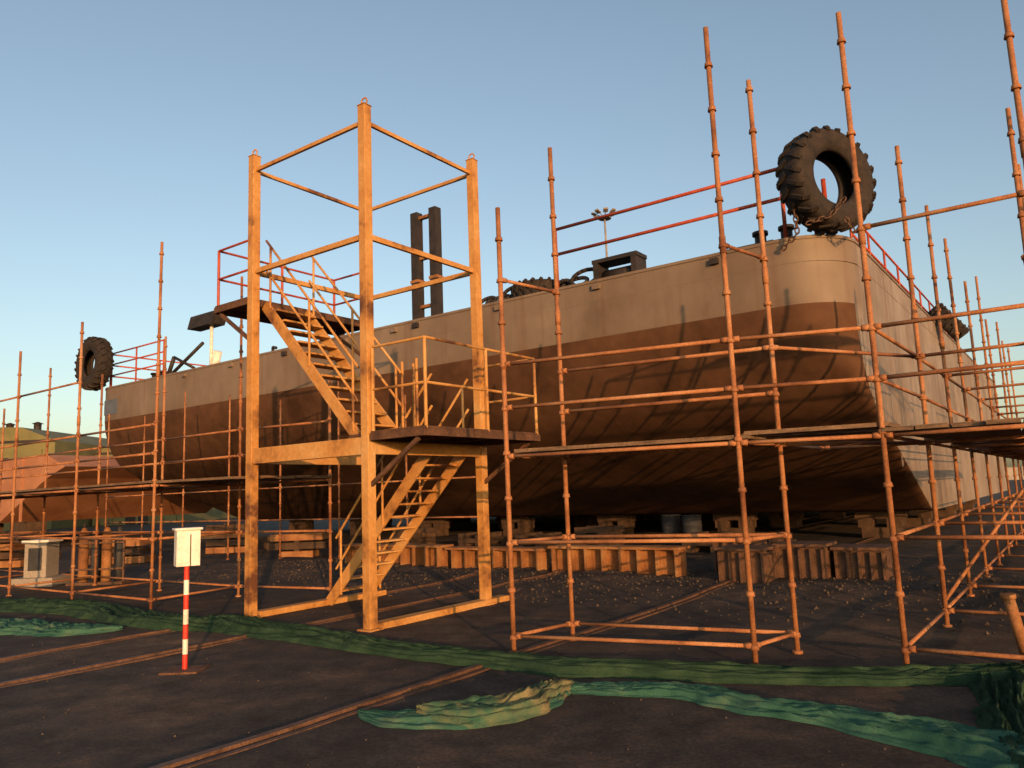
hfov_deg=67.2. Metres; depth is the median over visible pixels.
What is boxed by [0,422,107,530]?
storage shed
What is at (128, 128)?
sky
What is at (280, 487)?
scaffold run
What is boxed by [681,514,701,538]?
oil drum
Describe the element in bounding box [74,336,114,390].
tractor tyre fender
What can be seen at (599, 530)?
timber crib
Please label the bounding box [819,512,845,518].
keel block
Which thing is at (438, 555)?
ribbed steel beam
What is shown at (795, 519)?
keel block
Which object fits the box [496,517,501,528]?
keel block
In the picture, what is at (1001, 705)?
shade net
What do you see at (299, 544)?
timber stack
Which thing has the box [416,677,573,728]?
shade net
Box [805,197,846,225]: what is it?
mooring chain
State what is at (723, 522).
keel block
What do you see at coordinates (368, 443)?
stair tower
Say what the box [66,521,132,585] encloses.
gas cylinder rack
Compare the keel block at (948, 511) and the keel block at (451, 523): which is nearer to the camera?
the keel block at (948, 511)
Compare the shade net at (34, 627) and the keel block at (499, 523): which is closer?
the shade net at (34, 627)
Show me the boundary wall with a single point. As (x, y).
(1010, 473)
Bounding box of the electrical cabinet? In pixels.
[11,539,70,586]
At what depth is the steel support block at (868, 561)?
13.11 m
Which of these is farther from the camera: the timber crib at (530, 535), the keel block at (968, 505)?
the keel block at (968, 505)
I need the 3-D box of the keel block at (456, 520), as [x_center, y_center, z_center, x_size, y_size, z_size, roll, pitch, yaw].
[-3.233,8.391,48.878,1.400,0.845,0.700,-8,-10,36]
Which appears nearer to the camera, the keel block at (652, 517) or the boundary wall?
the keel block at (652, 517)
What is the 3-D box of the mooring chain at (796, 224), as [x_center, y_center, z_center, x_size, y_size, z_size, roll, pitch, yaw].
[5.911,-3.456,16.439,0.156,1.140,0.577,0,-8,-18]
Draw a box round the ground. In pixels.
[0,480,1023,767]
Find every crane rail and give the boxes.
[0,515,853,687]
[0,516,819,662]
[149,517,939,767]
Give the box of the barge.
[104,167,1007,519]
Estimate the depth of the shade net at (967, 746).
5.62 m
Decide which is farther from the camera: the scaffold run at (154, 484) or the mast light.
the mast light
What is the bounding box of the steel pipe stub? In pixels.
[999,593,1023,662]
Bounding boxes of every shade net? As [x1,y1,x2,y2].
[0,596,1023,686]
[0,618,122,636]
[357,681,1023,767]
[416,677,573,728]
[967,662,1023,767]
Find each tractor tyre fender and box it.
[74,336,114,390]
[511,276,568,297]
[775,125,876,234]
[928,303,968,340]
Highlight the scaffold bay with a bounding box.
[495,26,802,663]
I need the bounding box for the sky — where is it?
[0,0,1023,467]
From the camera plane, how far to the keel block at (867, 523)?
22.99 m
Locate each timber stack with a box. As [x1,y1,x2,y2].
[0,533,33,567]
[13,544,61,558]
[89,537,155,564]
[201,522,244,553]
[264,536,310,547]
[267,532,328,556]
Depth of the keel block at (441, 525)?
33.32 m
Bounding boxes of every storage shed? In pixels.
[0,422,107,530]
[92,445,237,525]
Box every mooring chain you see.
[780,209,799,250]
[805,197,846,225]
[844,216,856,233]
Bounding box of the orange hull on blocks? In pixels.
[0,455,212,542]
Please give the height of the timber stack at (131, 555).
0.778 m
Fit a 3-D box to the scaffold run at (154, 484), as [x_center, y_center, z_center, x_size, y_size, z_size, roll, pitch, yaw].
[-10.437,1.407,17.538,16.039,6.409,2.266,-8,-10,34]
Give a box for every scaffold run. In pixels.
[0,242,332,610]
[104,365,476,559]
[732,0,1023,664]
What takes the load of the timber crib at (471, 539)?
on the ground
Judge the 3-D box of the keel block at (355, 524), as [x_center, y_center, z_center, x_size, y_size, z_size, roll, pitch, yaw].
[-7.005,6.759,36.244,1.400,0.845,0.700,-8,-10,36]
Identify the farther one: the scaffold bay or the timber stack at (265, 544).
the timber stack at (265, 544)
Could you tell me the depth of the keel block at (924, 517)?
27.16 m
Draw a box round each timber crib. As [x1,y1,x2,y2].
[393,527,435,543]
[458,531,502,545]
[515,532,562,546]
[574,526,624,549]
[682,531,733,552]
[756,532,796,544]
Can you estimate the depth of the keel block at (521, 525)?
30.71 m
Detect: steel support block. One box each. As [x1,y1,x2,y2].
[709,537,766,572]
[714,544,779,583]
[772,541,836,578]
[830,544,893,579]
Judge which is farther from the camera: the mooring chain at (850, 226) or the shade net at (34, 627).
the mooring chain at (850, 226)
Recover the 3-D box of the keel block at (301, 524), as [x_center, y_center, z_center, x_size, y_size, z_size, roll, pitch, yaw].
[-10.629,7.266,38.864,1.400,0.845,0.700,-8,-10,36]
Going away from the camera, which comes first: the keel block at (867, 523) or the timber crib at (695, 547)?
the timber crib at (695, 547)
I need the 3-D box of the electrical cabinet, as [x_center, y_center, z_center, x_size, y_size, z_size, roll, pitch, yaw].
[-11.146,4.228,18.249,1.000,1.060,0.800,-2,-8,0]
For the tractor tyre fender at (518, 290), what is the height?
0.663 m
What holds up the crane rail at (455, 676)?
on the ground
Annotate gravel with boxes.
[5,557,1023,767]
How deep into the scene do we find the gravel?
12.82 m
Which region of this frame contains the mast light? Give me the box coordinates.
[591,207,615,256]
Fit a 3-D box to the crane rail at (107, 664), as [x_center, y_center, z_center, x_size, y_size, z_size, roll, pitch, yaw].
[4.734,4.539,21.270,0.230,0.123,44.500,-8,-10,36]
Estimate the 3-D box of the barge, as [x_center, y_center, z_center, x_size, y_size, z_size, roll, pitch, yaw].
[4.537,0.931,39.296,31.800,10.650,35.500,-8,-10,36]
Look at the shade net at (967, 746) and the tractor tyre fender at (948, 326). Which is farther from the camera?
the tractor tyre fender at (948, 326)
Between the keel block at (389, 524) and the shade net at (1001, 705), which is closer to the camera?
the shade net at (1001, 705)
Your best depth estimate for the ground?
8.05 m
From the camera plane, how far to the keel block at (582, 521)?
35.15 m
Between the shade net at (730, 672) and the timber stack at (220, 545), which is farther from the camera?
the timber stack at (220, 545)
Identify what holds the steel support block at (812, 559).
on the ground
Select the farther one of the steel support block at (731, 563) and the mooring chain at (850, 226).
the mooring chain at (850, 226)
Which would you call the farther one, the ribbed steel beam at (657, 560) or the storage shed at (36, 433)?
the storage shed at (36, 433)
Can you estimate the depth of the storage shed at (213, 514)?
77.10 m
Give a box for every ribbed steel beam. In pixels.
[342,543,453,566]
[445,546,550,570]
[548,544,689,576]
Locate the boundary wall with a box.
[1007,466,1023,479]
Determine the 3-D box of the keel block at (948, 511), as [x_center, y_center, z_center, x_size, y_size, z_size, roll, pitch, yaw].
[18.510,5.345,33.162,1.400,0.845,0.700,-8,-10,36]
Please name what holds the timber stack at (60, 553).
on the ground
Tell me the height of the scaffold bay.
6.621 m
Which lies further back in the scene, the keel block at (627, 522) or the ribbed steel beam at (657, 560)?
the keel block at (627, 522)
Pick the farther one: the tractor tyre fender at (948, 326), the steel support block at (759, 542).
the tractor tyre fender at (948, 326)
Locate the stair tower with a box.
[214,97,539,631]
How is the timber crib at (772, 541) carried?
on the ground
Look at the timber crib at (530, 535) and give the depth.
23.34 m
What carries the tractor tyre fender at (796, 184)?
attached to the barge
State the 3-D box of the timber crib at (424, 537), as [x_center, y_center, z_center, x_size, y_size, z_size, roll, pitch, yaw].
[-3.412,5.358,26.883,1.200,0.638,1.200,-8,-10,36]
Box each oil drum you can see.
[660,514,681,543]
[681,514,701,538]
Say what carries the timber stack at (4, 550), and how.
on the ground
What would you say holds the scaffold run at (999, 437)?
on the ground
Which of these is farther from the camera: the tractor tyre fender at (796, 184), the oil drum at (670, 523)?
the oil drum at (670, 523)
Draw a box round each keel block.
[289,520,313,532]
[350,519,376,535]
[385,519,391,527]
[420,518,449,536]
[449,518,452,527]
[453,518,470,522]
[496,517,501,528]
[501,516,534,536]
[573,515,598,526]
[597,515,635,533]
[644,514,661,520]
[713,513,757,532]
[768,512,803,526]
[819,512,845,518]
[854,511,907,537]
[905,510,932,526]
[938,504,958,516]
[956,499,975,510]
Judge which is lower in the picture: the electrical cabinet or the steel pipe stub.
the steel pipe stub
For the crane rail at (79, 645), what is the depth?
10.32 m
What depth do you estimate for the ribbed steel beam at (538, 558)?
17.20 m
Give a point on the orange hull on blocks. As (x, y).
(28, 515)
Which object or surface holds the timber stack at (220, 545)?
on the ground

